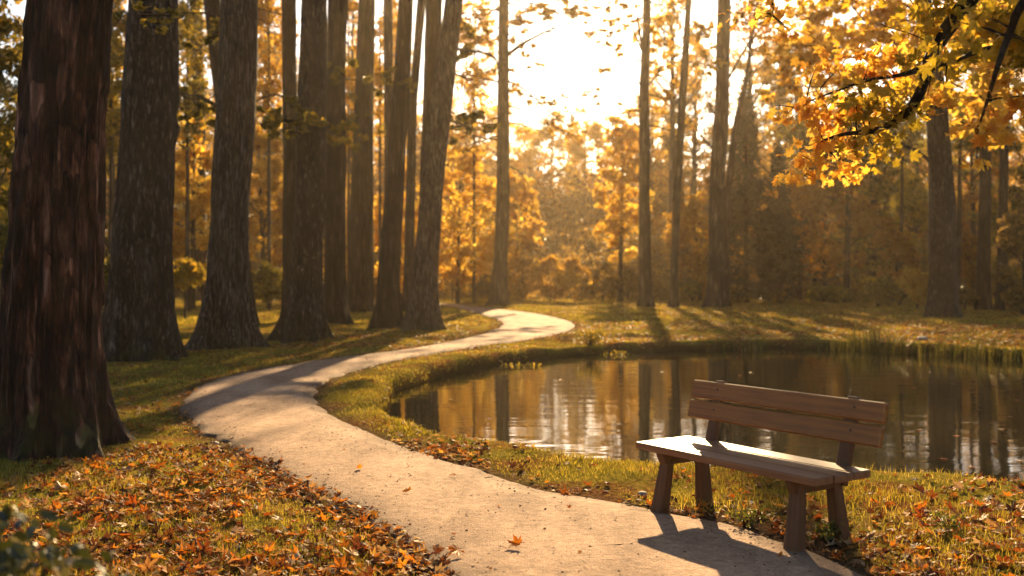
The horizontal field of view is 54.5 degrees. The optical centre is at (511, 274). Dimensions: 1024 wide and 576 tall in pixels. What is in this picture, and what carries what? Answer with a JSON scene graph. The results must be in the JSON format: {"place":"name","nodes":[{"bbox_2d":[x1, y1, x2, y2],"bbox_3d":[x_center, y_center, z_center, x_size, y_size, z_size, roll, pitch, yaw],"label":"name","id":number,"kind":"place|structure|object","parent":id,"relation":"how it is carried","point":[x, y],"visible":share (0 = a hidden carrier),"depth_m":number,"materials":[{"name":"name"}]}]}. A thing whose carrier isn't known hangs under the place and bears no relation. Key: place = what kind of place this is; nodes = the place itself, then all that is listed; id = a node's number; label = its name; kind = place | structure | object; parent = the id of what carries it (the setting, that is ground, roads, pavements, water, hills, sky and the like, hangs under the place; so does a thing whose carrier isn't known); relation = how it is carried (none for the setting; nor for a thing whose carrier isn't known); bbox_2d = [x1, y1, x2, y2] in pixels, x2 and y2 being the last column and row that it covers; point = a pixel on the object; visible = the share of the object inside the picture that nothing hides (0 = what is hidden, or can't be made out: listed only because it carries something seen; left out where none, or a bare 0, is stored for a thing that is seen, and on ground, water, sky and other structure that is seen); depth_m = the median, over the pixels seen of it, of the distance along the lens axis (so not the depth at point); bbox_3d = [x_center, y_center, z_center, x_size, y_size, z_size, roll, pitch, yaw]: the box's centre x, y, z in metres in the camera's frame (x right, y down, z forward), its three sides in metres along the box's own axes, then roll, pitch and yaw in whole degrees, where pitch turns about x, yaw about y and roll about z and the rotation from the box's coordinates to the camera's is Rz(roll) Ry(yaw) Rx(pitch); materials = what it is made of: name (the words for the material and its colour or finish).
{"place":"outdoors","nodes":[
{"label":"outdoors","id":0,"kind":"place"},
{"bbox_2d":[0,222,1023,575],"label":"ground","id":1,"kind":"structure","parent":0,"point":[614,486],"depth_m":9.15,"materials":[{"name":"green plant"}]},
{"bbox_2d":[0,222,7,302],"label":"shrub","id":2,"kind":"object","parent":1,"relation":"on","point":[3,235],"visible":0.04,"depth_m":19.51,"materials":[{"name":"green plant"}]},
{"bbox_2d":[0,0,22,232],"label":"autumn tree","id":3,"kind":"object","parent":1,"relation":"on","point":[8,26],"visible":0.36,"depth_m":25.73,"materials":[{"name":"brown plant"}]},
{"bbox_2d":[0,36,22,275],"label":"autumn tree","id":4,"kind":"object","parent":1,"relation":"on","point":[7,87],"visible":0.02,"depth_m":42.82,"materials":[{"name":"brown plant"}]},
{"bbox_2d":[0,479,131,575],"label":"leafy plant","id":5,"kind":"object","parent":1,"relation":"on","point":[15,553],"visible":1,"depth_m":2.61,"materials":[{"name":"green plant"}]},
{"bbox_2d":[0,0,135,462],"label":"giant redbark tree","id":6,"kind":"object","parent":1,"relation":"on","point":[56,399],"visible":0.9,"depth_m":8.92,"materials":[{"name":"red plant"}]},
{"bbox_2d":[105,35,124,261],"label":"autumn tree","id":7,"kind":"object","parent":1,"relation":"on","point":[116,101],"visible":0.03,"depth_m":41.96,"materials":[{"name":"brown plant"}]},
{"bbox_2d":[106,0,127,259],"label":"slender tree","id":8,"kind":"object","parent":1,"relation":"on","point":[112,142],"visible":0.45,"depth_m":36.91,"materials":[{"name":"brown plant"}]},
{"bbox_2d":[102,0,263,361],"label":"greybark tree","id":9,"kind":"object","parent":1,"relation":"on","point":[139,321],"visible":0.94,"depth_m":18.64,"materials":[{"name":"grey plant"}]},
{"bbox_2d":[173,256,206,318],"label":"tree","id":10,"kind":"object","parent":1,"relation":"on","point":[186,273],"visible":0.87,"depth_m":35.69,"materials":[{"name":"yellow plant"}]},
{"bbox_2d":[173,117,212,308],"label":"autumn tree","id":11,"kind":"object","parent":1,"relation":"on","point":[197,201],"visible":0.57,"depth_m":45.59,"materials":[{"name":"brown plant"}]},
{"bbox_2d":[177,0,212,311],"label":"slender tree","id":12,"kind":"object","parent":1,"relation":"on","point":[186,104],"visible":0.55,"depth_m":42.81,"materials":[{"name":"brown plant"}]},
{"bbox_2d":[175,0,215,295],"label":"sparse tree","id":13,"kind":"object","parent":1,"relation":"on","point":[210,137],"visible":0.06,"depth_m":71.58,"materials":[{"name":"brown plant"}]},
{"bbox_2d":[190,0,206,300],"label":"faint tree","id":14,"kind":"object","parent":1,"relation":"on","point":[202,259],"visible":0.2,"depth_m":57.68,"materials":[{"name":"brown plant"}]},
{"bbox_2d":[177,0,269,350],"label":"ridged tree","id":15,"kind":"object","parent":1,"relation":"on","point":[226,318],"visible":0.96,"depth_m":21.84,"materials":[{"name":"brown plant"}]},
{"bbox_2d":[175,85,274,229],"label":"autumn tree","id":16,"kind":"object","parent":1,"relation":"on","point":[210,90],"visible":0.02,"depth_m":104.80,"materials":[{"name":"brown plant"}]},
{"bbox_2d":[203,0,259,324],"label":"leaning tree","id":17,"kind":"object","parent":1,"relation":"on","point":[212,6],"visible":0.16,"depth_m":30.80,"materials":[{"name":"brown plant"}]},
{"bbox_2d":[203,0,296,312],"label":"slim dark tree","id":18,"kind":"object","parent":1,"relation":"on","point":[289,33],"visible":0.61,"depth_m":33.31,"materials":[{"name":"brown plant"}]},
{"bbox_2d":[249,102,282,301],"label":"autumn tree","id":19,"kind":"object","parent":1,"relation":"on","point":[260,144],"visible":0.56,"depth_m":55.51,"materials":[{"name":"brown plant"}]},
{"bbox_2d":[252,260,281,309],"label":"tree","id":20,"kind":"object","parent":1,"relation":"on","point":[269,277],"visible":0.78,"depth_m":43.38,"materials":[{"name":"green plant"}]},
{"bbox_2d":[253,2,298,264],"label":"sparse tree","id":21,"kind":"object","parent":1,"relation":"on","point":[257,117],"visible":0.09,"depth_m":73.80,"materials":[{"name":"brown plant"}]},
{"bbox_2d":[256,0,300,308],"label":"slender tree","id":22,"kind":"object","parent":1,"relation":"on","point":[262,87],"visible":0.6,"depth_m":45.92,"materials":[{"name":"brown plant"}]},
{"bbox_2d":[256,0,333,342],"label":"mottled tree","id":23,"kind":"object","parent":1,"relation":"on","point":[302,317],"visible":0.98,"depth_m":24.56,"materials":[{"name":"brown plant"}]},
{"bbox_2d":[323,0,372,324],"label":"straight dark tree","id":24,"kind":"object","parent":1,"relation":"on","point":[338,126],"visible":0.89,"depth_m":31.88,"materials":[{"name":"brown plant"}]},
{"bbox_2d":[345,0,376,270],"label":"slender tree","id":25,"kind":"object","parent":1,"relation":"on","point":[349,87],"visible":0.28,"depth_m":49.92,"materials":[{"name":"brown plant"}]},
{"bbox_2d":[345,0,383,188],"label":"sparse tree","id":26,"kind":"object","parent":1,"relation":"on","point":[353,17],"visible":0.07,"depth_m":75.93,"materials":[{"name":"brown plant"}]},
{"bbox_2d":[346,0,385,311],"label":"tree trunk","id":27,"kind":"object","parent":1,"relation":"on","point":[355,282],"visible":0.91,"depth_m":42.93,"materials":[{"name":"brown plant"}]},
{"bbox_2d":[363,0,374,311],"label":"tree trunk","id":28,"kind":"object","parent":1,"relation":"on","point":[368,272],"visible":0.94,"depth_m":43.04,"materials":[{"name":"brown plant"}]},
{"bbox_2d":[353,0,397,268],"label":"slender tree","id":29,"kind":"object","parent":1,"relation":"on","point":[378,79],"visible":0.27,"depth_m":51.92,"materials":[{"name":"brown plant"}]},
{"bbox_2d":[383,0,392,192],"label":"thin pale tree","id":30,"kind":"object","parent":1,"relation":"on","point":[388,39],"visible":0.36,"depth_m":47.83,"materials":[{"name":"brown plant"}]},
{"bbox_2d":[367,0,418,328],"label":"curved tree","id":31,"kind":"object","parent":1,"relation":"on","point":[387,312],"visible":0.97,"depth_m":30.46,"materials":[{"name":"brown plant"}]},
{"bbox_2d":[373,159,418,301],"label":"autumn tree","id":32,"kind":"object","parent":1,"relation":"on","point":[375,217],"visible":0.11,"depth_m":59.06,"materials":[{"name":"brown plant"}]},
{"bbox_2d":[373,0,421,168],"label":"sparse tree","id":33,"kind":"object","parent":1,"relation":"on","point":[382,138],"visible":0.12,"depth_m":77.91,"materials":[{"name":"brown plant"}]},
{"bbox_2d":[401,0,425,311],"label":"thin pale tree","id":34,"kind":"object","parent":1,"relation":"on","point":[409,237],"visible":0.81,"depth_m":43.82,"materials":[{"name":"brown plant"}]},
{"bbox_2d":[419,0,441,197],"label":"dark avenue tree","id":35,"kind":"object","parent":1,"relation":"on","point":[433,15],"visible":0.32,"depth_m":35.74,"materials":[{"name":"brown plant"}]},
{"bbox_2d":[405,93,488,217],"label":"autumn tree","id":36,"kind":"object","parent":1,"relation":"on","point":[419,118],"visible":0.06,"depth_m":114.94,"materials":[{"name":"brown plant"}]},
{"bbox_2d":[397,0,511,330],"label":"dark avenue tree","id":37,"kind":"object","parent":1,"relation":"on","point":[422,312],"visible":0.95,"depth_m":28.54,"materials":[{"name":"brown plant"}]},
{"bbox_2d":[415,144,520,303],"bbox_3d":[-3.170,-2.704,57.111,7.124,9.488,6.067,0,0,45],"label":"autumn tree","id":38,"kind":"object","parent":1,"relation":"on","point":[457,270],"visible":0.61,"depth_m":56.12,"materials":[{"name":"brown plant"}]},
{"bbox_2d":[454,0,497,303],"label":"slender tree","id":39,"kind":"object","parent":1,"relation":"on","point":[471,92],"visible":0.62,"depth_m":55.93,"materials":[{"name":"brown plant"}]},
{"bbox_2d":[465,267,491,300],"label":"shrub","id":40,"kind":"object","parent":1,"relation":"on","point":[483,285],"visible":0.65,"depth_m":59.45,"materials":[{"name":"brown plant"}]},
{"bbox_2d":[464,93,548,233],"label":"autumn tree","id":41,"kind":"object","parent":1,"relation":"on","point":[521,155],"visible":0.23,"depth_m":121.22,"materials":[{"name":"brown plant"}]},
{"bbox_2d":[0,212,1022,299],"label":"undergrowth","id":42,"kind":"object","parent":1,"relation":"on","point":[856,288],"visible":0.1,"depth_m":68.01,"materials":[{"name":"brown plant"}]},
{"bbox_2d":[0,300,1023,575],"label":"leaf litter","id":43,"kind":"object","parent":1,"relation":"on","point":[300,566],"visible":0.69,"depth_m":7.14,"materials":[{"name":"orange plant"}]},
{"bbox_2d":[0,99,1023,274],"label":"distant wood","id":44,"kind":"object","parent":1,"relation":"on","point":[553,207],"visible":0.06,"depth_m":100.68,"materials":[{"name":"orange plant"}]},
{"bbox_2d":[488,169,546,298],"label":"autumn tree","id":45,"kind":"object","parent":1,"relation":"on","point":[519,186],"visible":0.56,"depth_m":65.64,"materials":[{"name":"brown plant"}]},
{"bbox_2d":[508,255,538,300],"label":"shrub","id":46,"kind":"object","parent":1,"relation":"on","point":[520,286],"visible":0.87,"depth_m":61.98,"materials":[{"name":"brown plant"}]},
{"bbox_2d":[447,0,640,305],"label":"lone tree","id":47,"kind":"object","parent":1,"relation":"on","point":[498,295],"visible":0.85,"depth_m":51.98,"materials":[{"name":"brown plant"}]},
{"bbox_2d":[527,255,569,300],"bbox_3d":[2.204,0.368,59.910,2.647,3.232,2.758,0,0,0],"label":"shrub","id":48,"kind":"object","parent":1,"relation":"on","point":[547,265],"visible":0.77,"depth_m":59.60,"materials":[{"name":"brown plant"}]},
{"bbox_2d":[522,110,583,244],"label":"autumn tree","id":49,"kind":"object","parent":1,"relation":"on","point":[555,144],"visible":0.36,"depth_m":128.46,"materials":[{"name":"brown plant"}]},
{"bbox_2d":[549,255,600,302],"bbox_3d":[3.682,0.400,57.774,3.147,3.202,2.716,0,0,0],"label":"shrub","id":50,"kind":"object","parent":1,"relation":"on","point":[574,271],"visible":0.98,"depth_m":57.58,"materials":[{"name":"brown plant"}]},
{"bbox_2d":[553,105,612,250],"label":"autumn tree","id":51,"kind":"object","parent":1,"relation":"on","point":[579,154],"visible":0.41,"depth_m":116.73,"materials":[{"name":"brown plant"}]},
{"bbox_2d":[574,325,605,345],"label":"plant","id":52,"kind":"object","parent":1,"relation":"on","point":[590,338],"visible":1,"depth_m":23.38,"materials":[{"name":"yellow plant"}]},
{"bbox_2d":[587,260,627,300],"bbox_3d":[5.624,0.548,59.857,2.767,2.943,2.489,0,0,0],"label":"shrub","id":53,"kind":"object","parent":1,"relation":"on","point":[616,282],"visible":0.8,"depth_m":59.69,"materials":[{"name":"brown plant"}]},
{"bbox_2d":[588,115,654,301],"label":"autumn tree","id":54,"kind":"object","parent":1,"relation":"on","point":[614,225],"visible":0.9,"depth_m":59.66,"materials":[{"name":"brown plant"}]},
{"bbox_2d":[609,263,638,299],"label":"shrub","id":55,"kind":"object","parent":1,"relation":"on","point":[630,274],"visible":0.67,"depth_m":61.71,"materials":[{"name":"brown plant"}]},
{"bbox_2d":[579,0,698,307],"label":"fork topped tree","id":56,"kind":"object","parent":1,"relation":"on","point":[645,289],"visible":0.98,"depth_m":50.33,"materials":[{"name":"brown plant"}]},
{"bbox_2d":[607,79,691,249],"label":"autumn tree","id":57,"kind":"object","parent":1,"relation":"on","point":[653,114],"visible":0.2,"depth_m":109.61,"materials":[{"name":"brown plant"}]},
{"bbox_2d":[637,0,708,263],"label":"sparse tree","id":58,"kind":"object","parent":1,"relation":"on","point":[672,30],"visible":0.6,"depth_m":75.77,"materials":[{"name":"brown plant"}]},
{"bbox_2d":[679,276,702,300],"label":"shrub","id":59,"kind":"object","parent":1,"relation":"on","point":[690,287],"visible":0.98,"depth_m":59.41,"materials":[{"name":"brown plant"}]},
{"bbox_2d":[667,0,715,306],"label":"leaning slim tree","id":60,"kind":"object","parent":1,"relation":"on","point":[673,300],"visible":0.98,"depth_m":49.59,"materials":[{"name":"brown plant"}]},
{"bbox_2d":[651,26,737,241],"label":"autumn tree","id":61,"kind":"object","parent":1,"relation":"on","point":[686,174],"visible":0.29,"depth_m":99.78,"materials":[{"name":"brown plant"}]},
{"bbox_2d":[659,189,733,299],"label":"autumn tree","id":62,"kind":"object","parent":1,"relation":"on","point":[691,224],"visible":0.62,"depth_m":63.02,"materials":[{"name":"brown plant"}]},
{"bbox_2d":[667,0,758,307],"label":"broad lakeside tree","id":63,"kind":"object","parent":1,"relation":"on","point":[714,297],"visible":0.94,"depth_m":48.71,"materials":[{"name":"brown plant"}]},
{"bbox_2d":[707,84,785,302],"bbox_3d":[13.579,-4.529,57.918,4.260,13.071,4.348,0,0,0],"label":"evergreen tree","id":64,"kind":"object","parent":1,"relation":"on","point":[744,193],"visible":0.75,"depth_m":57.49,"materials":[{"name":"green plant"}]},
{"bbox_2d":[725,503,772,528],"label":"plant","id":65,"kind":"object","parent":1,"relation":"on","point":[753,514],"visible":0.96,"depth_m":6.51,"materials":[{"name":"green plant"}]},
{"bbox_2d":[713,4,786,293],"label":"sparse tree","id":66,"kind":"object","parent":1,"relation":"on","point":[741,66],"visible":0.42,"depth_m":79.72,"materials":[{"name":"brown plant"}]},
{"bbox_2d":[636,379,888,551],"bbox_3d":[1.593,1.235,6.571,0.662,0.946,1.636,0,0,-34],"label":"park bench","id":67,"kind":"object","parent":1,"relation":"on","point":[801,476],"visible":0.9,"depth_m":6.46,"materials":[{"name":"brown wood"}]},
{"bbox_2d":[724,0,804,306],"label":"twin stem tree","id":68,"kind":"object","parent":1,"relation":"on","point":[767,28],"visible":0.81,"depth_m":50.85,"materials":[{"name":"brown plant"}]},
{"bbox_2d":[744,32,812,236],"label":"autumn tree","id":69,"kind":"object","parent":1,"relation":"on","point":[765,167],"visible":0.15,"depth_m":83.56,"materials":[{"name":"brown plant"}]},
{"bbox_2d":[746,136,812,302],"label":"evergreen tree","id":70,"kind":"object","parent":1,"relation":"on","point":[784,238],"visible":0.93,"depth_m":56.51,"materials":[{"name":"green plant"}]},
{"bbox_2d":[763,114,834,300],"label":"thin stem tree","id":71,"kind":"object","parent":1,"relation":"on","point":[802,133],"visible":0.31,"depth_m":61.85,"materials":[{"name":"brown plant"}]},
{"bbox_2d":[761,4,862,234],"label":"autumn tree","id":72,"kind":"object","parent":1,"relation":"on","point":[799,24],"visible":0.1,"depth_m":89.44,"materials":[{"name":"brown plant"}]},
{"bbox_2d":[769,150,882,286],"bbox_3d":[18.904,-3.038,60.022,6.836,10.177,6.956,0,0,12],"label":"autumn tree","id":73,"kind":"object","parent":1,"relation":"on","point":[862,211],"visible":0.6,"depth_m":58.77,"materials":[{"name":"brown plant"}]},
{"bbox_2d":[803,282,854,302],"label":"shrub","id":74,"kind":"object","parent":1,"relation":"on","point":[833,294],"visible":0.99,"depth_m":55.50,"materials":[{"name":"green plant"}]},
{"bbox_2d":[808,515,850,543],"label":"plant","id":75,"kind":"object","parent":1,"relation":"on","point":[827,531],"visible":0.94,"depth_m":6.12,"materials":[{"name":"green plant"}]},
{"bbox_2d":[806,120,891,302],"bbox_3d":[19.610,-3.841,57.900,4.678,11.578,4.684,0,0,-27],"label":"thin stem tree","id":76,"kind":"object","parent":1,"relation":"on","point":[847,244],"visible":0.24,"depth_m":57.85,"materials":[{"name":"brown plant"}]},
{"bbox_2d":[716,0,1023,188],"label":"maple tree","id":77,"kind":"object","parent":1,"relation":"on","point":[984,25],"visible":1,"depth_m":6.65,"materials":[{"name":"yellow plant"}]},
{"bbox_2d":[818,104,927,285],"bbox_3d":[23.405,-4.518,63.844,8.771,13.341,7.951,0,0,-33],"label":"autumn tree","id":78,"kind":"object","parent":1,"relation":"on","point":[892,193],"visible":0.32,"depth_m":62.64,"materials":[{"name":"brown plant"}]},
{"bbox_2d":[858,271,905,306],"bbox_3d":[18.586,0.916,49.958,2.297,2.289,2.311,0,0,22],"label":"shrub","id":79,"kind":"object","parent":1,"relation":"on","point":[883,289],"visible":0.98,"depth_m":49.49,"materials":[{"name":"brown plant"}]},
{"bbox_2d":[751,0,1023,317],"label":"massive right tree","id":80,"kind":"object","parent":1,"relation":"on","point":[942,298],"visible":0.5,"depth_m":37.18,"materials":[{"name":"orange plant"}]},
{"bbox_2d":[869,216,921,305],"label":"autumn tree","id":81,"kind":"object","parent":1,"relation":"on","point":[900,248],"visible":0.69,"depth_m":51.56,"materials":[{"name":"brown plant"}]},
{"bbox_2d":[869,118,926,301],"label":"thin stem tree","id":82,"kind":"object","parent":1,"relation":"on","point":[895,131],"visible":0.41,"depth_m":59.88,"materials":[{"name":"brown plant"}]},
{"bbox_2d":[892,266,928,308],"bbox_3d":[19.148,0.770,47.026,2.085,2.429,2.117,0,0,-21],"label":"shrub","id":83,"kind":"object","parent":1,"relation":"on","point":[914,281],"visible":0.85,"depth_m":46.55,"materials":[{"name":"brown plant"}]},
{"bbox_2d":[857,68,977,271],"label":"autumn tree","id":84,"kind":"object","parent":1,"relation":"on","point":[965,172],"visible":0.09,"depth_m":71.70,"materials":[{"name":"brown plant"}]},
{"bbox_2d":[924,507,972,530],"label":"plant","id":85,"kind":"object","parent":1,"relation":"on","point":[953,519],"visible":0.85,"depth_m":6.27,"materials":[{"name":"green plant"}]},
{"bbox_2d":[907,86,1015,306],"bbox_3d":[20.894,-3.586,46.979,4.716,11.063,5.046,0,0,0],"label":"thin stem tree","id":86,"kind":"object","parent":1,"relation":"on","point":[961,143],"visible":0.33,"depth_m":46.91,"materials":[{"name":"brown plant"}]},
{"bbox_2d":[919,93,1019,289],"bbox_3d":[24.815,-3.950,53.893,4.786,11.942,5.130,0,0,-34],"label":"autumn tree","id":87,"kind":"object","parent":1,"relation":"on","point":[969,251],"visible":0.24,"depth_m":53.60,"materials":[{"name":"brown plant"}]},
{"bbox_2d":[958,286,980,308],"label":"shrub","id":88,"kind":"object","parent":1,"relation":"on","point":[968,296],"visible":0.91,"depth_m":45.70,"materials":[{"name":"brown plant"}]},
{"bbox_2d":[921,44,1023,232],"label":"autumn tree","id":89,"kind":"object","parent":1,"relation":"on","point":[1019,114],"visible":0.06,"depth_m":82.51,"materials":[{"name":"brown plant"}]},
{"bbox_2d":[947,31,1000,309],"bbox_3d":[21.503,-5.663,45.459,6.692,15.152,6.283,0,0,0],"label":"shadowed tree","id":90,"kind":"object","parent":1,"relation":"on","point":[983,290],"visible":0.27,"depth_m":45.38,"materials":[{"name":"brown plant"}]},
{"bbox_2d":[954,0,1014,310],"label":"shadowed tree","id":91,"kind":"object","parent":1,"relation":"on","point":[1002,257],"visible":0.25,"depth_m":44.21,"materials":[{"name":"brown plant"}]},
{"bbox_2d":[962,116,1023,297],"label":"autumn tree","id":92,"kind":"object","parent":1,"relation":"on","point":[1012,190],"visible":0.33,"depth_m":48.00,"materials":[{"name":"brown plant"}]},
{"bbox_2d":[992,192,1023,314],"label":"autumn tree","id":93,"kind":"object","parent":1,"relation":"on","point":[1012,230],"visible":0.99,"depth_m":40.10,"materials":[{"name":"brown plant"}]},
{"bbox_2d":[0,0,1023,215],"label":"sky","id":94,"kind":"structure","parent":0,"point":[562,69],"materials":[{"name":"white"}]},
{"bbox_2d":[179,302,862,575],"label":"path","id":95,"kind":"structure","parent":0,"point":[563,537],"depth_m":7.15,"materials":[{"name":"beige concrete"}]},
{"bbox_2d":[183,342,864,575],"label":"path debris","id":96,"kind":"object","parent":95,"relation":"on","point":[451,464],"visible":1,"depth_m":7.70,"materials":[{"name":"orange plant"}]},
{"bbox_2d":[387,348,1023,480],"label":"water","id":97,"kind":"structure","parent":0,"point":[613,406],"depth_m":14.44,"materials":[{"name":"black liquid"}]},
{"bbox_2d":[834,321,899,352],"bbox_3d":[8.689,1.490,24.090,1.487,0.820,1.083,0,0,-38],"label":"reed clump","id":98,"kind":"object","parent":97,"relation":"on","point":[862,344],"visible":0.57,"depth_m":24.04,"materials":[{"name":"green plant"}]},
{"bbox_2d":[866,328,921,353],"bbox_3d":[9.099,1.571,23.604,1.373,0.658,0.865,0,0,30],"label":"reed clump","id":99,"kind":"object","parent":97,"relation":"on","point":[891,346],"visible":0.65,"depth_m":23.53,"materials":[{"name":"green plant"}]},
{"bbox_2d":[916,333,967,356],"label":"reed clump","id":100,"kind":"object","parent":97,"relation":"on","point":[944,353],"visible":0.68,"depth_m":22.58,"materials":[{"name":"green plant"}]},
{"bbox_2d":[951,330,1006,359],"bbox_3d":[10.305,1.544,21.915,1.363,0.712,0.784,0,0,-8],"label":"reed clump","id":101,"kind":"object","parent":97,"relation":"on","point":[979,348],"visible":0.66,"depth_m":21.95,"materials":[{"name":"green plant"}]},
{"bbox_2d":[977,340,1023,361],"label":"reed clump","id":102,"kind":"object","parent":97,"relation":"on","point":[1004,358],"visible":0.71,"depth_m":21.33,"materials":[{"name":"green plant"}]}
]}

